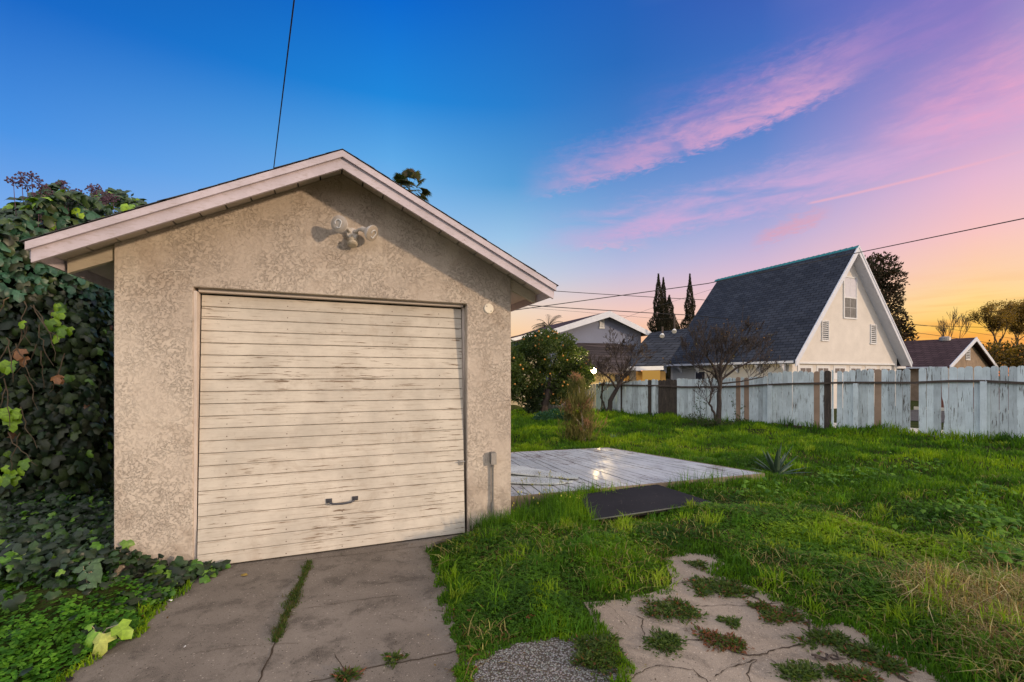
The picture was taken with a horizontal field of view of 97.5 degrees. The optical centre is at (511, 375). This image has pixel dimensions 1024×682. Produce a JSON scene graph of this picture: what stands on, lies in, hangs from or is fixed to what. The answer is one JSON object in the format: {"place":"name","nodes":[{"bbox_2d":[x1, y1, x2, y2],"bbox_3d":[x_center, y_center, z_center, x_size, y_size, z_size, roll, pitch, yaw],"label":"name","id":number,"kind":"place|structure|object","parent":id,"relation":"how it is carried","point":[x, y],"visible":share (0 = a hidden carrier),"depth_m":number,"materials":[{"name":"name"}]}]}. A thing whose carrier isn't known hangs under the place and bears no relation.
{"place":"outdoors","nodes":[
{"label":"outdoors","id":0,"kind":"place"},
{"bbox_2d":[61,533,469,681],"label":"driveway","id":1,"kind":"structure","parent":0,"point":[385,590],"depth_m":2.85,"materials":[{"name":"concrete"}]},
{"bbox_2d":[330,665,365,681],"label":"weed","id":2,"kind":"object","parent":1,"relation":"on","point":[347,673],"visible":1,"depth_m":2.37,"materials":[{"name":"green plant"}]},
{"bbox_2d":[380,649,409,668],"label":"weed","id":3,"kind":"object","parent":1,"relation":"on","point":[392,659],"visible":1,"depth_m":2.51,"materials":[{"name":"green plant"}]},
{"bbox_2d":[103,538,928,680],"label":"leaf litter","id":4,"kind":"object","parent":1,"relation":"on","point":[518,645],"visible":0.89,"depth_m":2.71,"materials":[{"name":"brown plant"}]},
{"bbox_2d":[273,0,294,167],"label":"overhead wire","id":5,"kind":"object","parent":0,"point":[284,77],"visible":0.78,"depth_m":6.28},
{"bbox_2d":[263,559,313,642],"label":"joint grass","id":6,"kind":"structure","parent":0,"point":[288,608],"depth_m":3.12,"materials":[{"name":"green plant"}]},
{"bbox_2d":[4,376,1008,569],"bbox_3d":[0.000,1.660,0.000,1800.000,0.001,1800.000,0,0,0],"label":"ground","id":7,"kind":"structure","parent":0,"point":[914,424],"depth_m":18.02,"materials":[{"name":"plant"}]},
{"bbox_2d":[0,171,147,533],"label":"ivy hedge","id":8,"kind":"object","parent":7,"relation":"on","point":[56,379],"visible":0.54,"depth_m":5.03,"materials":[{"name":"green plant"}]},
{"bbox_2d":[392,167,431,201],"bbox_3d":[-8.264,-7.409,36.063,3.528,18.024,3.258,0,0,-41],"label":"palm tree","id":9,"kind":"object","parent":7,"relation":"on","point":[401,179],"visible":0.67,"depth_m":35.64,"materials":[{"name":"green plant"}]},
{"bbox_2d":[532,315,561,329],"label":"palm tree","id":10,"kind":"object","parent":7,"relation":"on","point":[541,325],"visible":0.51,"depth_m":49.62,"materials":[{"name":"green plant"}]},
{"bbox_2d":[647,274,670,378],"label":"cypress tree","id":11,"kind":"object","parent":7,"relation":"on","point":[656,309],"visible":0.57,"depth_m":47.76,"materials":[{"name":"green plant"}]},
{"bbox_2d":[656,277,667,378],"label":"cypress tree","id":12,"kind":"object","parent":7,"relation":"on","point":[663,286],"visible":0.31,"depth_m":49.34,"materials":[{"name":"green plant"}]},
{"bbox_2d":[658,295,679,379],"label":"cypress tree","id":13,"kind":"object","parent":7,"relation":"on","point":[669,310],"visible":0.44,"depth_m":46.63,"materials":[{"name":"green plant"}]},
{"bbox_2d":[680,274,695,328],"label":"cypress tree","id":14,"kind":"object","parent":7,"relation":"on","point":[690,308],"visible":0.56,"depth_m":49.82,"materials":[{"name":"green plant"}]},
{"bbox_2d":[663,245,912,410],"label":"steep roof house","id":15,"kind":"structure","parent":7,"relation":"on","point":[834,315],"depth_m":23.06,"materials":[{"name":"beige paint"}]},
{"bbox_2d":[529,305,729,318],"bbox_3d":[5.000,-3.534,24.177,21.008,0.624,0.706,0,0,-14],"label":"overhead wire","id":16,"kind":"object","parent":15,"relation":"attached to","point":[630,311],"visible":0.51,"depth_m":24.27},
{"bbox_2d":[558,291,701,299],"bbox_3d":[6.602,-5.052,27.884,20.829,0.537,0.274,0,0,-11],"label":"overhead wire","id":17,"kind":"object","parent":15,"relation":"attached to","point":[629,295],"visible":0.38,"depth_m":27.96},
{"bbox_2d":[695,371,705,379],"bbox_3d":[10.845,0.250,25.871,0.031,1.000,0.800,0,0,-24],"label":"side window","id":18,"kind":"structure","parent":15,"relation":"in","point":[699,375],"depth_m":25.90,"materials":[{"name":"black glass"}]},
{"bbox_2d":[797,362,895,408],"bbox_3d":[16.956,0.586,22.650,7.908,2.428,0.180,0,0,-24],"label":"garage door","id":19,"kind":"structure","parent":15,"relation":"in","point":[802,366],"depth_m":22.31,"materials":[{"name":"beige paint"}]},
{"bbox_2d":[843,276,856,319],"bbox_3d":[17.010,-3.888,22.584,1.092,2.129,0.045,0,0,-24],"label":"window","id":20,"kind":"structure","parent":15,"relation":"in","point":[849,283],"depth_m":22.56,"materials":[{"name":"white paint"}]},
{"bbox_2d":[865,251,919,340],"bbox_3d":[29.202,-4.178,35.765,5.962,11.789,4.132,0,0,-35],"label":"evergreen tree","id":21,"kind":"object","parent":7,"relation":"on","point":[880,273],"visible":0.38,"depth_m":34.95,"materials":[{"name":"green plant"}]},
{"bbox_2d":[897,336,998,400],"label":"brown roofed house","id":22,"kind":"structure","parent":7,"relation":"on","point":[948,352],"depth_m":30.17,"materials":[{"name":"beige paint"}]},
{"bbox_2d":[935,309,970,337],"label":"leafless tree","id":23,"kind":"object","parent":7,"relation":"on","point":[943,330],"visible":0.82,"depth_m":60.30,"materials":[{"name":"brown plant"}]},
{"bbox_2d":[963,299,1019,357],"bbox_3d":[38.987,-2.287,35.997,3.887,7.786,3.175,0,0,0],"label":"backlit tree","id":24,"kind":"object","parent":7,"relation":"on","point":[1000,320],"visible":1,"depth_m":35.77,"materials":[{"name":"green plant"}]},
{"bbox_2d":[980,338,1023,373],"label":"hedge row","id":25,"kind":"object","parent":7,"relation":"on","point":[1008,356],"visible":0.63,"depth_m":33.35,"materials":[{"name":"green plant"}]},
{"bbox_2d":[999,299,1023,345],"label":"backlit tree","id":26,"kind":"object","parent":7,"relation":"on","point":[1016,330],"visible":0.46,"depth_m":37.36,"materials":[{"name":"green plant"}]},
{"bbox_2d":[0,405,1023,681],"bbox_3d":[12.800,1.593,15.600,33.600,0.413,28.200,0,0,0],"label":"lawn","id":27,"kind":"structure","parent":0,"point":[42,605],"depth_m":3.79,"materials":[{"name":"plant"}]},
{"bbox_2d":[0,571,171,681],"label":"clover cover","id":28,"kind":"object","parent":27,"relation":"on","point":[26,635],"visible":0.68,"depth_m":2.63,"materials":[{"name":"green plant"}]},
{"bbox_2d":[72,558,103,590],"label":"broadleaf weed","id":29,"kind":"object","parent":27,"relation":"on","point":[94,577],"visible":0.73,"depth_m":3.06,"materials":[{"name":"green plant"}]},
{"bbox_2d":[83,619,133,656],"bbox_3d":[-2.370,1.519,2.611,0.326,0.186,0.123,0,0,11],"label":"pale ivy sprig","id":30,"kind":"object","parent":27,"relation":"on","point":[122,630],"visible":0.99,"depth_m":2.59,"materials":[{"name":"green plant"}]},
{"bbox_2d":[0,486,230,681],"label":"ground ivy","id":31,"kind":"object","parent":27,"relation":"on","point":[56,531],"visible":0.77,"depth_m":3.48,"materials":[{"name":"green plant"}]},
{"bbox_2d":[19,148,558,578],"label":"garage","id":32,"kind":"structure","parent":27,"relation":"on","point":[295,373],"depth_m":4.01,"materials":[{"name":"paint"}]},
{"bbox_2d":[197,295,464,563],"bbox_3d":[-1.552,0.451,4.174,2.284,2.274,0.199,0,0,-21],"label":"door","id":33,"kind":"structure","parent":32,"relation":"in","point":[251,510],"depth_m":4.12,"materials":[{"name":"wood"}]},
{"bbox_2d":[331,215,377,247],"bbox_3d":[-1.406,-1.281,4.042,0.362,0.231,0.271,0,0,0],"label":"floodlight","id":34,"kind":"object","parent":32,"relation":"attached to","point":[339,223],"visible":1,"depth_m":4.04,"materials":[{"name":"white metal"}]},
{"bbox_2d":[484,303,493,313],"bbox_3d":[-0.239,-0.687,4.639,0.106,0.106,0.020,0,0,-21],"label":"cover plate","id":35,"kind":"object","parent":32,"relation":"attached to","point":[488,308],"visible":1,"depth_m":4.63,"materials":[{"name":"white plastic"}]},
{"bbox_2d":[490,451,496,518],"bbox_3d":[-0.199,1.196,4.624,0.060,0.808,0.073,0,0,-25],"label":"electrical conduit","id":36,"kind":"object","parent":32,"relation":"attached to","point":[493,458],"visible":0.95,"depth_m":4.62,"materials":[{"name":"grey metal"}]},
{"bbox_2d":[522,382,544,413],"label":"shrub","id":37,"kind":"object","parent":27,"relation":"on","point":[530,405],"visible":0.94,"depth_m":16.88,"materials":[{"name":"green plant"}]},
{"bbox_2d":[468,479,602,532],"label":"tall grass","id":38,"kind":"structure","parent":27,"relation":"on","point":[551,508],"depth_m":4.62,"materials":[{"name":"green plant"}]},
{"bbox_2d":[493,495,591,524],"bbox_3d":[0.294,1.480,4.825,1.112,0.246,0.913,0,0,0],"label":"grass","id":39,"kind":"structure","parent":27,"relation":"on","point":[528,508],"depth_m":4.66,"materials":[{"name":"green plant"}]},
{"bbox_2d":[521,470,580,507],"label":"seed stalks","id":40,"kind":"object","parent":27,"relation":"on","point":[545,489],"visible":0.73,"depth_m":5.16,"materials":[{"name":"green plant"}]},
{"bbox_2d":[533,408,569,422],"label":"shrub","id":41,"kind":"object","parent":27,"relation":"on","point":[547,415],"visible":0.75,"depth_m":14.56,"materials":[{"name":"green plant"}]},
{"bbox_2d":[511,325,596,412],"bbox_3d":[0.998,-0.069,17.160,4.762,3.594,2.824,0,0,0],"label":"orange tree","id":42,"kind":"object","parent":27,"relation":"on","point":[522,368],"visible":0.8,"depth_m":17.02,"materials":[{"name":"green plant"}]},
{"bbox_2d":[546,384,595,410],"bbox_3d":[2.544,0.983,19.238,2.592,1.233,0.075,0,0,0],"label":"board fence","id":43,"kind":"object","parent":27,"relation":"on","point":[593,389],"visible":0.06,"depth_m":19.20,"materials":[{"name":"grey wood"}]},
{"bbox_2d":[511,311,650,406],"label":"gabled house","id":44,"kind":"structure","parent":27,"relation":"on","point":[590,332],"depth_m":23.86,"materials":[{"name":"grey paint"}]},
{"bbox_2d":[556,371,610,441],"bbox_3d":[1.554,0.770,10.300,1.134,1.746,0.885,0,0,-27],"label":"pink stick shrub","id":45,"kind":"object","parent":27,"relation":"on","point":[580,399],"visible":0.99,"depth_m":10.22,"materials":[{"name":"green plant"}]},
{"bbox_2d":[583,327,658,411],"bbox_3d":[4.179,-0.080,17.179,3.290,3.595,1.228,0,0,-21],"label":"bare tree","id":46,"kind":"object","parent":27,"relation":"on","point":[626,371],"visible":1,"depth_m":17.22,"materials":[{"name":"brown plant"}]},
{"bbox_2d":[511,447,764,510],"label":"wooden deck","id":47,"kind":"structure","parent":27,"relation":"on","point":[609,466],"depth_m":6.62,"materials":[{"name":"paint"}]},
{"bbox_2d":[511,474,572,484],"bbox_3d":[0.083,1.365,5.843,1.260,0.031,0.609,0,0,32],"label":"loose panel","id":48,"kind":"object","parent":47,"relation":"on","point":[516,479],"visible":0.6,"depth_m":5.80,"materials":[{"name":"paint"}]},
{"bbox_2d":[511,464,577,478],"bbox_3d":[0.165,1.337,6.170,1.458,0.094,0.652,0,0,30],"label":"loose panel","id":49,"kind":"object","parent":47,"relation":"on","point":[520,470],"visible":0.73,"depth_m":6.13,"materials":[{"name":"paint"}]},
{"bbox_2d":[515,465,773,508],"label":"edge grass","id":50,"kind":"structure","parent":27,"relation":"on","point":[703,483],"depth_m":5.84,"materials":[{"name":"green plant"}]},
{"bbox_2d":[581,484,711,521],"bbox_3d":[1.416,1.452,5.198,1.629,0.101,0.725,0,0,-23],"label":"ramp mat","id":51,"kind":"object","parent":27,"relation":"on","point":[643,500],"visible":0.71,"depth_m":5.13,"materials":[{"name":"black rubber"}]},
{"bbox_2d":[623,315,690,381],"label":"wing","id":52,"kind":"structure","parent":27,"relation":"on","point":[666,344],"depth_m":23.50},
{"bbox_2d":[629,371,635,381],"bbox_3d":[6.321,0.375,23.520,0.329,1.250,0.040,0,0,0],"label":"window","id":53,"kind":"structure","parent":52,"relation":"in","point":[630,376],"depth_m":23.50,"materials":[{"name":"grey glass"}]},
{"bbox_2d":[642,370,659,380],"bbox_3d":[7.297,0.375,23.520,0.917,1.250,0.040,0,0,0],"label":"window","id":54,"kind":"structure","parent":52,"relation":"in","point":[646,374],"depth_m":23.50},
{"bbox_2d":[424,550,933,681],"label":"thatch","id":55,"kind":"object","parent":27,"relation":"on","point":[569,634],"visible":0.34,"depth_m":2.82,"materials":[{"name":"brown plant"}]},
{"bbox_2d":[683,412,748,427],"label":"shrub","id":56,"kind":"object","parent":27,"relation":"on","point":[709,422],"visible":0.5,"depth_m":13.08,"materials":[{"name":"green plant"}]},
{"bbox_2d":[693,392,745,422],"bbox_3d":[6.245,0.967,13.515,1.580,1.017,0.111,0,0,0],"label":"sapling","id":57,"kind":"object","parent":27,"relation":"on","point":[706,406],"visible":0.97,"depth_m":13.51,"materials":[{"name":"brown plant"}]},
{"bbox_2d":[662,313,786,424],"bbox_3d":[6.151,-0.184,13.050,3.175,3.777,1.870,0,0,0],"label":"bare tree","id":58,"kind":"object","parent":27,"relation":"on","point":[718,377],"visible":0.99,"depth_m":13.06,"materials":[{"name":"brown plant"}]},
{"bbox_2d":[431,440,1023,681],"bbox_3d":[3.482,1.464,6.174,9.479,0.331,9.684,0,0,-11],"label":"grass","id":59,"kind":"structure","parent":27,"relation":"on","point":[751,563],"depth_m":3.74,"materials":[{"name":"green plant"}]},
{"bbox_2d":[596,369,915,433],"bbox_3d":[6.703,0.819,14.794,0.132,1.962,9.887,0,0,-42],"label":"picket fence","id":60,"kind":"object","parent":27,"relation":"on","point":[863,398],"visible":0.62,"depth_m":13.23,"materials":[{"name":"paint"}]},
{"bbox_2d":[752,443,811,474],"bbox_3d":[4.121,1.294,6.959,0.784,0.533,0.756,0,0,25],"label":"agave","id":61,"kind":"object","parent":27,"relation":"on","point":[776,466],"visible":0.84,"depth_m":6.89,"materials":[{"name":"green plant"}]},
{"bbox_2d":[736,452,1023,569],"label":"mallow leaves","id":62,"kind":"object","parent":27,"relation":"on","point":[999,521],"visible":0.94,"depth_m":4.74,"materials":[{"name":"green plant"}]},
{"bbox_2d":[839,523,1023,681],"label":"dry grass","id":63,"kind":"structure","parent":27,"relation":"on","point":[1000,590],"depth_m":2.84,"materials":[{"name":"beige plant"}]},
{"bbox_2d":[916,366,1023,439],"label":"picket fence","id":64,"kind":"object","parent":27,"relation":"on","point":[957,397],"visible":0.7,"depth_m":10.39,"materials":[{"name":"white paint"}]},
{"bbox_2d":[0,0,1023,375],"label":"sky","id":65,"kind":"structure","parent":0,"point":[603,146],"materials":[{"name":"blue"}]},
{"bbox_2d":[467,634,617,681],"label":"gravel patch","id":66,"kind":"object","parent":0,"point":[542,655],"visible":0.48,"depth_m":2.46,"materials":[{"name":"grey gravel"}]},
{"bbox_2d":[568,630,633,681],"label":"weed","id":67,"kind":"object","parent":66,"relation":"on","point":[590,654],"visible":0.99,"depth_m":2.54,"materials":[{"name":"green plant"}]},
{"bbox_2d":[523,307,683,319],"bbox_3d":[7.164,-4.614,33.451,16.986,1.084,0.545,0,0,-5],"label":"overhead wire","id":68,"kind":"object","parent":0,"point":[599,313],"visible":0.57,"depth_m":33.25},
{"bbox_2d":[584,553,948,681],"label":"path","id":69,"kind":"structure","parent":0,"point":[696,661],"depth_m":2.69,"materials":[{"name":"concrete"}]},
{"bbox_2d":[640,626,689,659],"bbox_3d":[0.901,1.578,2.658,0.260,0.056,0.333,0,0,36],"label":"weed","id":70,"kind":"object","parent":69,"relation":"on","point":[669,641],"visible":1,"depth_m":2.66,"materials":[{"name":"green plant"}]},
{"bbox_2d":[637,595,708,624],"bbox_3d":[1.076,1.578,3.049,0.470,0.072,0.404,0,0,0],"label":"weed","id":71,"kind":"object","parent":69,"relation":"on","point":[674,608],"visible":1,"depth_m":3.01,"materials":[{"name":"green plant"}]},
{"bbox_2d":[681,559,708,571],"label":"weed","id":72,"kind":"object","parent":69,"relation":"on","point":[697,562],"visible":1,"depth_m":3.76,"materials":[{"name":"green plant"}]},
{"bbox_2d":[682,573,757,600],"bbox_3d":[1.556,1.578,3.366,0.543,0.063,0.430,0,0,0],"label":"weed","id":73,"kind":"object","parent":69,"relation":"on","point":[725,587],"visible":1,"depth_m":3.33,"materials":[{"name":"green plant"}]},
{"bbox_2d":[686,624,756,658],"bbox_3d":[1.235,1.576,2.678,0.403,0.065,0.260,0,0,23],"label":"weed","id":74,"kind":"object","parent":69,"relation":"on","point":[715,638],"visible":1,"depth_m":2.67,"materials":[{"name":"green plant"}]},
{"bbox_2d":[714,614,742,629],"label":"weed","id":75,"kind":"object","parent":69,"relation":"on","point":[732,620],"visible":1,"depth_m":2.88,"materials":[{"name":"green plant"}]},
{"bbox_2d":[745,598,771,611],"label":"weed","id":76,"kind":"object","parent":69,"relation":"on","point":[756,604],"visible":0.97,"depth_m":3.08,"materials":[{"name":"green plant"}]},
{"bbox_2d":[755,601,807,625],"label":"weed","id":77,"kind":"object","parent":69,"relation":"on","point":[776,615],"visible":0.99,"depth_m":2.95,"materials":[{"name":"green plant"}]},
{"bbox_2d":[770,658,832,681],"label":"weed","id":78,"kind":"object","parent":69,"relation":"on","point":[792,670],"visible":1,"depth_m":2.39,"materials":[{"name":"green plant"}]},
{"bbox_2d":[782,633,821,654],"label":"weed","id":79,"kind":"object","parent":69,"relation":"on","point":[811,643],"visible":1,"depth_m":2.66,"materials":[{"name":"green plant"}]},
{"bbox_2d":[798,624,856,648],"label":"weed","id":80,"kind":"object","parent":69,"relation":"on","point":[827,637],"visible":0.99,"depth_m":2.70,"materials":[{"name":"green plant"}]},
{"bbox_2d":[816,659,884,681],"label":"weed","id":81,"kind":"object","parent":69,"relation":"on","point":[857,674],"visible":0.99,"depth_m":2.37,"materials":[{"name":"green plant"}]},
{"bbox_2d":[830,636,888,665],"bbox_3d":[1.996,1.577,2.580,0.279,0.068,0.286,0,0,36],"label":"weed","id":82,"kind":"object","parent":69,"relation":"on","point":[856,649],"visible":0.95,"depth_m":2.57,"materials":[{"name":"green plant"}]},
{"bbox_2d":[861,652,916,678],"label":"weed","id":83,"kind":"object","parent":69,"relation":"on","point":[890,664],"visible":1,"depth_m":2.45,"materials":[{"name":"green plant"}]},
{"bbox_2d":[517,218,1023,309],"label":"overhead wire","id":84,"kind":"object","parent":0,"point":[785,267],"visible":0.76,"depth_m":17.99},
{"bbox_2d":[811,652,845,660],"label":"twig","id":85,"kind":"object","parent":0,"point":[816,656],"visible":1,"depth_m":2.50,"materials":[{"name":"brown plant"}]},
{"bbox_2d":[834,423,973,440],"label":"pavement","id":86,"kind":"structure","parent":0,"point":[914,429],"depth_m":13.05,"materials":[{"name":"concrete"}]},
{"bbox_2d":[904,323,1020,339],"bbox_3d":[40.376,-3.544,37.713,20.556,1.429,0.608,0,0,-11],"label":"overhead wire","id":87,"kind":"object","parent":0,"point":[966,331],"visible":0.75,"depth_m":36.74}
]}

